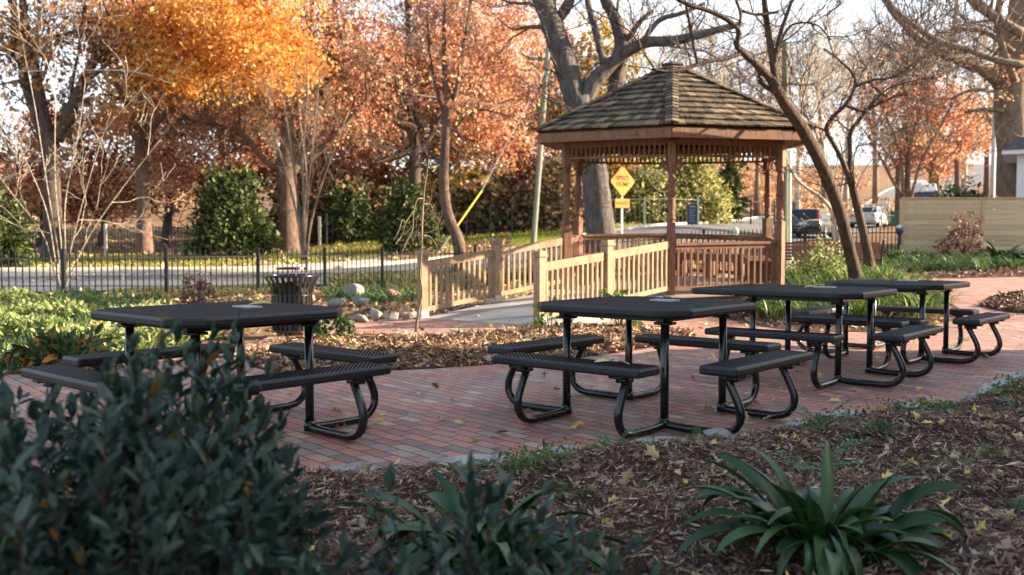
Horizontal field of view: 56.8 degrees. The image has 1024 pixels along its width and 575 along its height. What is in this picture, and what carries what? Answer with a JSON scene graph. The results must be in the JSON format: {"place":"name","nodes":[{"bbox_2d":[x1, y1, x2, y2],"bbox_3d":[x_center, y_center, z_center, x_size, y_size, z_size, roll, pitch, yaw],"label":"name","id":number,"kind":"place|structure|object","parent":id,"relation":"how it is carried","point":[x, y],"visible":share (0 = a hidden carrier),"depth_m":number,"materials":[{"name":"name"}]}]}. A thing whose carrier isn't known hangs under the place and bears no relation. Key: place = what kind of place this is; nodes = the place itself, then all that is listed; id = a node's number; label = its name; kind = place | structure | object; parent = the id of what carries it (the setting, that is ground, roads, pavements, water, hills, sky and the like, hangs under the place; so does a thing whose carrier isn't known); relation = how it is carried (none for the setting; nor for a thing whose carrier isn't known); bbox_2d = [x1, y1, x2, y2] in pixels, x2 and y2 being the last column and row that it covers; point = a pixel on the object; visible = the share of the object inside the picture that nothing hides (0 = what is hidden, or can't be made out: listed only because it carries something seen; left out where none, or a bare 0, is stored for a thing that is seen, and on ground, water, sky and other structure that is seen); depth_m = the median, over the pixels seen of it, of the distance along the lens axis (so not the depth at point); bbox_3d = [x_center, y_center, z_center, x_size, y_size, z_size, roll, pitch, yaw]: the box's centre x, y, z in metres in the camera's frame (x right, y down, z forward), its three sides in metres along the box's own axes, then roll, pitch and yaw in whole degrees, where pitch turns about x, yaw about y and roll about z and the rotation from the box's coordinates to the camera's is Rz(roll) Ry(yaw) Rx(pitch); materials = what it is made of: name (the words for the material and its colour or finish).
{"place":"outdoors","nodes":[
{"label":"outdoors","id":0,"kind":"place"},
{"bbox_2d":[0,259,388,268],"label":"sidewalk","id":1,"kind":"structure","parent":0,"point":[318,264],"depth_m":36.45,"materials":[{"name":"concrete"}]},
{"bbox_2d":[0,164,990,291],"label":"road","id":2,"kind":"structure","parent":0,"point":[978,170],"depth_m":34.60,"materials":[{"name":"grey asphalt"}]},
{"bbox_2d":[791,209,831,237],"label":"parked car","id":3,"kind":"object","parent":2,"relation":"on","point":[812,214],"visible":0.59,"depth_m":46.49,"materials":[{"name":"grey paint"}]},
{"bbox_2d":[849,206,887,226],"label":"parked car","id":4,"kind":"object","parent":2,"relation":"on","point":[876,212],"visible":0.67,"depth_m":61.28,"materials":[{"name":"silver metal"}]},
{"bbox_2d":[1,157,994,374],"bbox_3d":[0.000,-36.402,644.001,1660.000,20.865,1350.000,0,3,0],"label":"ground","id":5,"kind":"structure","parent":0,"point":[884,183],"depth_m":49.90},
{"bbox_2d":[0,180,39,266],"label":"evergreen bush","id":6,"kind":"object","parent":5,"relation":"on","point":[13,238],"visible":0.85,"depth_m":37.67,"materials":[{"name":"green plant"}]},
{"bbox_2d":[4,321,124,370],"bbox_3d":[-4.111,0.589,8.624,1.235,0.589,0.799,0,3,0],"label":"bronze shrub","id":7,"kind":"object","parent":5,"relation":"on","point":[54,347],"visible":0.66,"depth_m":8.56,"materials":[{"name":"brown plant"}]},
{"bbox_2d":[0,93,133,246],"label":"woodland tree","id":8,"kind":"object","parent":5,"relation":"on","point":[26,188],"visible":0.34,"depth_m":54.24,"materials":[{"name":"orange plant"}]},
{"bbox_2d":[0,0,197,294],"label":"multi stem tree","id":9,"kind":"object","parent":5,"relation":"on","point":[71,170],"visible":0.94,"depth_m":20.09,"materials":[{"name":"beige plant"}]},
{"bbox_2d":[0,0,212,261],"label":"oak","id":10,"kind":"object","parent":5,"relation":"on","point":[66,119],"visible":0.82,"depth_m":42.38,"materials":[{"name":"brown plant"}]},
{"bbox_2d":[28,89,195,246],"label":"woodland tree","id":11,"kind":"object","parent":5,"relation":"on","point":[102,205],"visible":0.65,"depth_m":54.15,"materials":[{"name":"orange plant"}]},
{"bbox_2d":[0,285,227,372],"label":"ground cover","id":12,"kind":"object","parent":5,"relation":"on","point":[22,303],"visible":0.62,"depth_m":13.38,"materials":[{"name":"green plant"}]},
{"bbox_2d":[74,79,226,244],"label":"woodland tree","id":13,"kind":"object","parent":5,"relation":"on","point":[166,219],"visible":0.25,"depth_m":54.32,"materials":[{"name":"red plant"}]},
{"bbox_2d":[90,44,242,234],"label":"woodland tree","id":14,"kind":"object","parent":5,"relation":"on","point":[137,97],"visible":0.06,"depth_m":62.18,"materials":[{"name":"orange plant"}]},
{"bbox_2d":[20,216,320,254],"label":"park fence","id":15,"kind":"object","parent":5,"relation":"on","point":[105,229],"visible":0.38,"depth_m":47.92,"materials":[{"name":"black metal"}]},
{"bbox_2d":[30,0,350,254],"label":"maple","id":16,"kind":"object","parent":5,"relation":"on","point":[216,35],"visible":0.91,"depth_m":40.06,"materials":[{"name":"orange plant"}]},
{"bbox_2d":[172,270,218,303],"bbox_3d":[-5.685,0.054,17.036,0.834,0.728,0.653,1,3,21],"label":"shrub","id":17,"kind":"object","parent":5,"relation":"on","point":[200,286],"visible":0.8,"depth_m":17.01,"materials":[{"name":"brown plant"}]},
{"bbox_2d":[109,282,316,296],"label":"grass","id":18,"kind":"structure","parent":5,"relation":"on","point":[246,289],"depth_m":21.65,"materials":[{"name":"green plant"}]},
{"bbox_2d":[178,160,285,257],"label":"evergreen bush","id":19,"kind":"object","parent":5,"relation":"on","point":[229,211],"visible":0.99,"depth_m":43.14,"materials":[{"name":"green plant"}]},
{"bbox_2d":[152,65,346,215],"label":"woodland tree","id":20,"kind":"object","parent":5,"relation":"on","point":[263,171],"visible":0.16,"depth_m":55.80,"materials":[{"name":"red plant"}]},
{"bbox_2d":[90,0,425,252],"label":"maple","id":21,"kind":"object","parent":5,"relation":"on","point":[288,228],"visible":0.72,"depth_m":45.61,"materials":[{"name":"orange plant"}]},
{"bbox_2d":[215,46,348,273],"bbox_3d":[-7.165,-3.980,31.026,4.193,7.968,4.069,1,3,13],"label":"multi stem tree","id":22,"kind":"object","parent":5,"relation":"on","point":[302,224],"visible":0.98,"depth_m":30.94,"materials":[{"name":"beige plant"}]},
{"bbox_2d":[227,89,404,208],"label":"woodland tree","id":23,"kind":"object","parent":5,"relation":"on","point":[338,169],"visible":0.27,"depth_m":53.80,"materials":[{"name":"orange plant"}]},
{"bbox_2d":[317,174,380,242],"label":"evergreen bush","id":24,"kind":"object","parent":5,"relation":"on","point":[353,205],"visible":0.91,"depth_m":49.41,"materials":[{"name":"green plant"}]},
{"bbox_2d":[316,282,416,302],"bbox_3d":[-3.049,0.096,20.547,2.445,0.279,5.337,-1,3,-12],"label":"ground cover","id":25,"kind":"object","parent":5,"relation":"on","point":[374,294],"visible":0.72,"depth_m":19.67,"materials":[{"name":"green plant"}]},
{"bbox_2d":[28,220,773,266],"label":"grass","id":26,"kind":"structure","parent":5,"relation":"on","point":[327,247],"depth_m":44.16,"materials":[{"name":"green plant"}]},
{"bbox_2d":[369,175,447,252],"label":"evergreen bush","id":27,"kind":"object","parent":5,"relation":"on","point":[403,199],"visible":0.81,"depth_m":43.30,"materials":[{"name":"green plant"}]},
{"bbox_2d":[261,153,584,243],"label":"undergrowth","id":28,"kind":"object","parent":5,"relation":"on","point":[503,194],"visible":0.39,"depth_m":50.51,"materials":[{"name":"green plant"}]},
{"bbox_2d":[7,220,848,266],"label":"fallen leaves","id":29,"kind":"object","parent":5,"relation":"on","point":[481,242],"visible":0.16,"depth_m":45.46,"materials":[{"name":"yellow plant"}]},
{"bbox_2d":[344,107,517,193],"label":"woodland tree","id":30,"kind":"object","parent":5,"relation":"on","point":[383,172],"visible":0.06,"depth_m":56.73,"materials":[{"name":"orange plant"}]},
{"bbox_2d":[318,265,548,291],"bbox_3d":[-2.086,-0.365,26.763,7.762,0.574,10.452,0,3,0],"label":"ground cover","id":31,"kind":"object","parent":5,"relation":"on","point":[410,283],"visible":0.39,"depth_m":25.80,"materials":[{"name":"green plant"}]},
{"bbox_2d":[302,0,584,229],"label":"maple","id":32,"kind":"object","parent":5,"relation":"on","point":[415,169],"visible":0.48,"depth_m":52.47,"materials":[{"name":"orange plant"}]},
{"bbox_2d":[0,226,898,296],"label":"iron fence","id":33,"kind":"object","parent":5,"relation":"on","point":[63,258],"visible":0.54,"depth_m":21.85,"materials":[{"name":"black metal"}]},
{"bbox_2d":[4,248,896,336],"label":"fallen leaves","id":34,"kind":"object","parent":5,"relation":"on","point":[393,304],"visible":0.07,"depth_m":19.51,"materials":[{"name":"brown plant"}]},
{"bbox_2d":[354,96,548,206],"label":"woodland tree","id":35,"kind":"object","parent":5,"relation":"on","point":[431,174],"visible":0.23,"depth_m":53.99,"materials":[{"name":"orange plant"}]},
{"bbox_2d":[325,200,583,245],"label":"dark fence","id":36,"kind":"object","parent":5,"relation":"on","point":[512,205],"visible":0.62,"depth_m":47.88,"materials":[{"name":"black metal"}]},
{"bbox_2d":[0,181,924,272],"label":"kerb","id":37,"kind":"structure","parent":5,"relation":"on","point":[250,269],"depth_m":35.05,"materials":[{"name":"concrete"}]},
{"bbox_2d":[354,0,597,271],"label":"street tree","id":38,"kind":"object","parent":5,"relation":"on","point":[455,232],"visible":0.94,"depth_m":29.63,"materials":[{"name":"orange plant"}]},
{"bbox_2d":[452,96,561,195],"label":"woodland tree","id":39,"kind":"object","parent":5,"relation":"on","point":[534,119],"visible":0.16,"depth_m":57.85,"materials":[{"name":"brown plant"}]},
{"bbox_2d":[462,16,613,162],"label":"woodland tree","id":40,"kind":"object","parent":5,"relation":"on","point":[529,92],"visible":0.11,"depth_m":64.16,"materials":[{"name":"brown plant"}]},
{"bbox_2d":[527,44,550,242],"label":"utility pole","id":41,"kind":"object","parent":5,"relation":"on","point":[547,58],"visible":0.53,"depth_m":43.69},
{"bbox_2d":[415,238,668,325],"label":"ramp","id":42,"kind":"structure","parent":5,"relation":"on","point":[521,311],"depth_m":14.49,"materials":[{"name":"wood"}]},
{"bbox_2d":[73,378,1023,574],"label":"mulch bed","id":43,"kind":"object","parent":5,"relation":"on","point":[750,553],"visible":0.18,"depth_m":4.03,"materials":[{"name":"brown wood"}]},
{"bbox_2d":[0,310,385,574],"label":"evergreen shrub","id":44,"kind":"object","parent":43,"relation":"on","point":[169,498],"visible":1,"depth_m":1.92,"materials":[{"name":"green plant"}]},
{"bbox_2d":[264,450,660,574],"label":"evergreen shrub","id":45,"kind":"object","parent":43,"relation":"on","point":[471,563],"visible":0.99,"depth_m":1.97,"materials":[{"name":"green plant"}]},
{"bbox_2d":[426,454,509,469],"bbox_3d":[-0.187,0.904,4.864,0.498,0.090,0.136,-1,3,-18],"label":"edging stone","id":46,"kind":"object","parent":43,"relation":"on","point":[453,459],"visible":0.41,"depth_m":4.82,"materials":[{"name":"grey stone"}]},
{"bbox_2d":[333,470,627,574],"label":"cast iron plant","id":47,"kind":"object","parent":43,"relation":"on","point":[447,500],"visible":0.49,"depth_m":3.07,"materials":[{"name":"green plant"}]},
{"bbox_2d":[68,380,1023,574],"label":"fallen leaves","id":48,"kind":"object","parent":43,"relation":"on","point":[364,468],"visible":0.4,"depth_m":4.18,"materials":[{"name":"brown plant"}]},
{"bbox_2d":[477,373,1023,478],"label":"weeds","id":49,"kind":"object","parent":43,"relation":"on","point":[808,426],"visible":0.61,"depth_m":5.40,"materials":[{"name":"green plant"}]},
{"bbox_2d":[603,374,1023,567],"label":"weeds","id":50,"kind":"object","parent":43,"relation":"on","point":[840,420],"visible":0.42,"depth_m":4.16,"materials":[{"name":"green plant"}]},
{"bbox_2d":[675,440,966,574],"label":"cast iron plant","id":51,"kind":"object","parent":43,"relation":"on","point":[824,531],"visible":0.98,"depth_m":3.06,"materials":[{"name":"green plant"}]},
{"bbox_2d":[770,437,872,474],"bbox_3d":[1.427,0.805,4.442,0.399,0.198,0.407,-3,4,-43],"label":"fern","id":52,"kind":"object","parent":43,"relation":"on","point":[804,465],"visible":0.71,"depth_m":4.44,"materials":[{"name":"green plant"}]},
{"bbox_2d":[501,80,646,187],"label":"woodland tree","id":53,"kind":"object","parent":5,"relation":"on","point":[614,167],"visible":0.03,"depth_m":57.31,"materials":[{"name":"orange plant"}]},
{"bbox_2d":[513,0,654,155],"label":"woodland tree","id":54,"kind":"object","parent":5,"relation":"on","point":[583,38],"visible":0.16,"depth_m":63.61,"materials":[{"name":"orange plant"}]},
{"bbox_2d":[611,167,634,239],"bbox_3d":[4.358,-3.139,37.409,1.157,3.261,0.070,-2,3,-30],"label":"warning sign","id":55,"kind":"object","parent":5,"relation":"on","point":[622,181],"visible":1,"depth_m":37.35,"materials":[{"name":"metal"}]},
{"bbox_2d":[459,0,794,274],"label":"oak","id":56,"kind":"object","parent":5,"relation":"on","point":[576,90],"visible":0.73,"depth_m":25.55,"materials":[{"name":"grey plant"}]},
{"bbox_2d":[608,171,655,221],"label":"bright bush","id":57,"kind":"object","parent":5,"relation":"on","point":[611,187],"visible":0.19,"depth_m":54.59,"materials":[{"name":"green plant"}]},
{"bbox_2d":[246,268,1023,368],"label":"fallen leaves","id":58,"kind":"object","parent":5,"relation":"on","point":[350,346],"visible":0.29,"depth_m":10.69,"materials":[{"name":"brown plant"}]},
{"bbox_2d":[611,157,696,221],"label":"bright bush","id":59,"kind":"object","parent":5,"relation":"on","point":[651,201],"visible":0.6,"depth_m":54.56,"materials":[{"name":"green plant"}]},
{"bbox_2d":[583,0,752,158],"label":"bare tree","id":60,"kind":"object","parent":5,"relation":"on","point":[674,52],"visible":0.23,"depth_m":68.86,"materials":[{"name":"brown plant"}]},
{"bbox_2d":[635,157,712,221],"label":"bright bush","id":61,"kind":"object","parent":5,"relation":"on","point":[684,178],"visible":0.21,"depth_m":55.53,"materials":[{"name":"green plant"}]},
{"bbox_2d":[666,157,736,223],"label":"bright bush","id":62,"kind":"object","parent":5,"relation":"on","point":[717,198],"visible":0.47,"depth_m":55.64,"materials":[{"name":"yellow plant"}]},
{"bbox_2d":[523,0,921,279],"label":"leaning tree","id":63,"kind":"object","parent":5,"relation":"on","point":[793,114],"visible":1,"depth_m":14.10,"materials":[{"name":"brown plant"}]},
{"bbox_2d":[647,0,816,164],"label":"bare tree","id":64,"kind":"object","parent":5,"relation":"on","point":[710,66],"visible":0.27,"depth_m":73.90,"materials":[{"name":"brown plant"}]},
{"bbox_2d":[716,153,751,222],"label":"ivy trunk","id":65,"kind":"object","parent":5,"relation":"on","point":[730,171],"visible":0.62,"depth_m":59.33,"materials":[{"name":"green plant"}]},
{"bbox_2d":[694,0,835,215],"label":"bare tree","id":66,"kind":"object","parent":5,"relation":"on","point":[756,210],"visible":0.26,"depth_m":77.21,"materials":[{"name":"brown plant"}]},
{"bbox_2d":[616,157,947,223],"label":"undergrowth","id":67,"kind":"object","parent":5,"relation":"on","point":[749,193],"visible":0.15,"depth_m":108.18,"materials":[{"name":"brown plant"}]},
{"bbox_2d":[782,41,791,268],"bbox_3d":[7.187,-3.248,24.803,0.269,6.345,0.346,0,3,0],"label":"utility pole","id":68,"kind":"object","parent":5,"relation":"on","point":[787,192],"visible":0.35,"depth_m":24.72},
{"bbox_2d":[717,0,889,208],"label":"bare tree","id":69,"kind":"object","parent":5,"relation":"on","point":[798,185],"visible":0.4,"depth_m":71.28,"materials":[{"name":"brown plant"}]},
{"bbox_2d":[755,6,912,207],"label":"bare tree","id":70,"kind":"object","parent":5,"relation":"on","point":[820,141],"visible":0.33,"depth_m":83.97,"materials":[{"name":"brown plant"}]},
{"bbox_2d":[753,0,917,215],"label":"bare tree","id":71,"kind":"object","parent":5,"relation":"on","point":[845,196],"visible":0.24,"depth_m":89.19,"materials":[{"name":"brown plant"}]},
{"bbox_2d":[805,4,938,205],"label":"bare tree","id":72,"kind":"object","parent":5,"relation":"on","point":[875,177],"visible":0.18,"depth_m":94.22,"materials":[{"name":"brown plant"}]},
{"bbox_2d":[853,99,935,210],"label":"red tree","id":73,"kind":"object","parent":5,"relation":"on","point":[897,179],"visible":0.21,"depth_m":83.41,"materials":[{"name":"brown plant"}]},
{"bbox_2d":[810,0,994,235],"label":"multi stem tree","id":74,"kind":"object","parent":5,"relation":"on","point":[906,179],"visible":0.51,"depth_m":49.49,"materials":[{"name":"orange plant"}]},
{"bbox_2d":[830,0,1023,235],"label":"oak","id":75,"kind":"object","parent":5,"relation":"on","point":[1007,109],"visible":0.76,"depth_m":34.62,"materials":[{"name":"brown plant"}]},
{"bbox_2d":[886,102,983,184],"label":"red tree","id":76,"kind":"object","parent":5,"relation":"on","point":[947,166],"visible":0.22,"depth_m":79.34,"materials":[{"name":"orange plant"}]},
{"bbox_2d":[905,175,996,235],"bbox_3d":[18.939,-3.241,39.939,4.839,2.966,3.541,0,3,0],"label":"dark shrub","id":77,"kind":"object","parent":5,"relation":"on","point":[963,193],"visible":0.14,"depth_m":39.56,"materials":[{"name":"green plant"}]},
{"bbox_2d":[912,100,996,193],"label":"red tree","id":78,"kind":"object","parent":5,"relation":"on","point":[970,136],"visible":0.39,"depth_m":74.24,"materials":[{"name":"orange plant"}]},
{"bbox_2d":[899,197,1023,256],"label":"board fence","id":79,"kind":"object","parent":5,"relation":"on","point":[940,224],"visible":0.63,"depth_m":27.93,"materials":[{"name":"beige wood"}]},
{"bbox_2d":[1000,137,1023,235],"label":"white house","id":80,"kind":"structure","parent":5,"relation":"on","point":[1011,154],"depth_m":31.79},
{"bbox_2d":[0,0,1008,181],"label":"sky","id":81,"kind":"structure","parent":0,"point":[771,3],"materials":[{"name":"white"}]},
{"bbox_2d":[0,274,1023,480],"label":"brick patio","id":82,"kind":"structure","parent":0,"point":[482,408],"depth_m":7.20,"materials":[{"name":"red brick"}]},
{"bbox_2d":[21,301,396,443],"bbox_3d":[-1.762,0.499,5.715,1.884,0.767,1.884,2,4,42],"label":"picnic table","id":83,"kind":"object","parent":82,"relation":"on","point":[362,367],"visible":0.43,"depth_m":5.46,"materials":[{"name":"black metal"}]},
{"bbox_2d":[263,267,319,332],"bbox_3d":[-2.772,0.146,11.920,0.698,0.819,0.698,0,3,0],"label":"litter bin","id":84,"kind":"object","parent":82,"relation":"on","point":[299,291],"visible":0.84,"depth_m":11.71,"materials":[{"name":"black metal"}]},
{"bbox_2d":[245,320,696,371],"bbox_3d":[-0.180,0.605,10.718,5.709,0.086,3.107,-1,3,-27],"label":"mulch bed","id":85,"kind":"object","parent":82,"relation":"on","point":[463,361],"visible":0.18,"depth_m":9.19,"materials":[{"name":"brown wood"}]},
{"bbox_2d":[313,312,359,339],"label":"bush","id":86,"kind":"object","parent":85,"relation":"on","point":[341,323],"visible":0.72,"depth_m":11.10,"materials":[{"name":"green plant"}]},
{"bbox_2d":[393,159,437,336],"bbox_3d":[-1.079,-0.246,10.649,0.380,2.396,0.568,0,3,8],"label":"sapling","id":87,"kind":"object","parent":85,"relation":"on","point":[421,297],"visible":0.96,"depth_m":10.68,"materials":[{"name":"beige plant"}]},
{"bbox_2d":[4,296,1023,463],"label":"fallen leaves","id":88,"kind":"object","parent":82,"relation":"on","point":[378,419],"visible":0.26,"depth_m":7.33,"materials":[{"name":"brown plant"}]},
{"bbox_2d":[487,296,812,438],"bbox_3d":[0.895,0.469,6.354,1.884,0.767,1.884,2,4,40],"label":"picnic table","id":89,"kind":"object","parent":82,"relation":"on","point":[525,361],"visible":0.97,"depth_m":6.03,"materials":[{"name":"black metal"}]},
{"bbox_2d":[533,61,817,302],"bbox_3d":[2.857,-1.817,16.953,5.011,4.442,5.234,0,3,0],"label":"gazebo","id":90,"kind":"object","parent":82,"relation":"on","point":[661,115],"visible":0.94,"depth_m":15.61,"materials":[{"name":"brown wood"}]},
{"bbox_2d":[691,284,942,388],"bbox_3d":[2.641,0.380,8.239,1.819,0.767,1.884,2,3,39],"label":"picnic table","id":91,"kind":"object","parent":82,"relation":"on","point":[840,296],"visible":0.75,"depth_m":7.86,"materials":[{"name":"black metal"}]},
{"bbox_2d":[727,304,959,331],"bbox_3d":[5.995,0.055,18.324,3.514,0.483,12.794,1,3,14],"label":"mulch bed","id":92,"kind":"object","parent":82,"relation":"on","point":[793,324],"visible":0.02,"depth_m":13.27,"materials":[{"name":"brown wood"}]},
{"bbox_2d":[786,234,847,282],"bbox_3d":[5.787,-0.455,17.755,1.494,1.125,1.229,0,3,0],"label":"flower bush","id":93,"kind":"object","parent":92,"relation":"on","point":[841,264],"visible":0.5,"depth_m":17.72,"materials":[{"name":"green plant"}]},
{"bbox_2d":[785,239,884,267],"bbox_3d":[7.150,-0.659,21.433,2.372,0.886,0.685,0,3,0],"label":"park bench","id":94,"kind":"object","parent":92,"relation":"on","point":[877,258],"visible":0.36,"depth_m":21.24,"materials":[{"name":"black metal"}]},
{"bbox_2d":[772,101,898,254],"bbox_3d":[7.745,-2.392,23.445,2.051,4.580,3.920,-3,4,-43],"label":"bare tree","id":95,"kind":"object","parent":92,"relation":"on","point":[836,237],"visible":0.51,"depth_m":23.81,"materials":[{"name":"brown plant"}]},
{"bbox_2d":[737,259,971,317],"bbox_3d":[5.698,-0.126,17.525,4.047,0.811,9.996,1,3,11],"label":"liriope","id":96,"kind":"object","parent":92,"relation":"on","point":[857,307],"visible":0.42,"depth_m":14.49,"materials":[{"name":"green plant"}]},
{"bbox_2d":[726,0,1023,270],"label":"bare tree","id":97,"kind":"object","parent":92,"relation":"on","point":[848,173],"visible":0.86,"depth_m":18.74,"materials":[{"name":"brown plant"}]},
{"bbox_2d":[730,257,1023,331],"bbox_3d":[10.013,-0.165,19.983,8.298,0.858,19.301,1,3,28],"label":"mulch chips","id":98,"kind":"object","parent":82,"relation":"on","point":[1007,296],"visible":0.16,"depth_m":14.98,"materials":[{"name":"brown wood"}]},
{"bbox_2d":[791,279,1010,364],"bbox_3d":[3.957,0.309,9.741,1.884,0.767,1.884,2,4,41],"label":"picnic table","id":99,"kind":"object","parent":82,"relation":"on","point":[972,320],"visible":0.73,"depth_m":9.47,"materials":[{"name":"black metal"}]},
{"bbox_2d":[899,266,1023,277],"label":"mulch bed","id":100,"kind":"object","parent":82,"relation":"on","point":[958,274],"visible":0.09,"depth_m":21.22,"materials":[{"name":"brown wood"}]},
{"bbox_2d":[857,248,1023,272],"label":"ground cover","id":101,"kind":"object","parent":100,"relation":"on","point":[948,262],"visible":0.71,"depth_m":23.11,"materials":[{"name":"green plant"}]},
{"bbox_2d":[932,207,988,255],"bbox_3d":[13.036,-1.498,27.243,1.634,1.635,1.117,0,3,0],"label":"dried hydrangea","id":102,"kind":"object","parent":100,"relation":"on","point":[960,243],"visible":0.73,"depth_m":27.19,"materials":[{"name":"red plant"}]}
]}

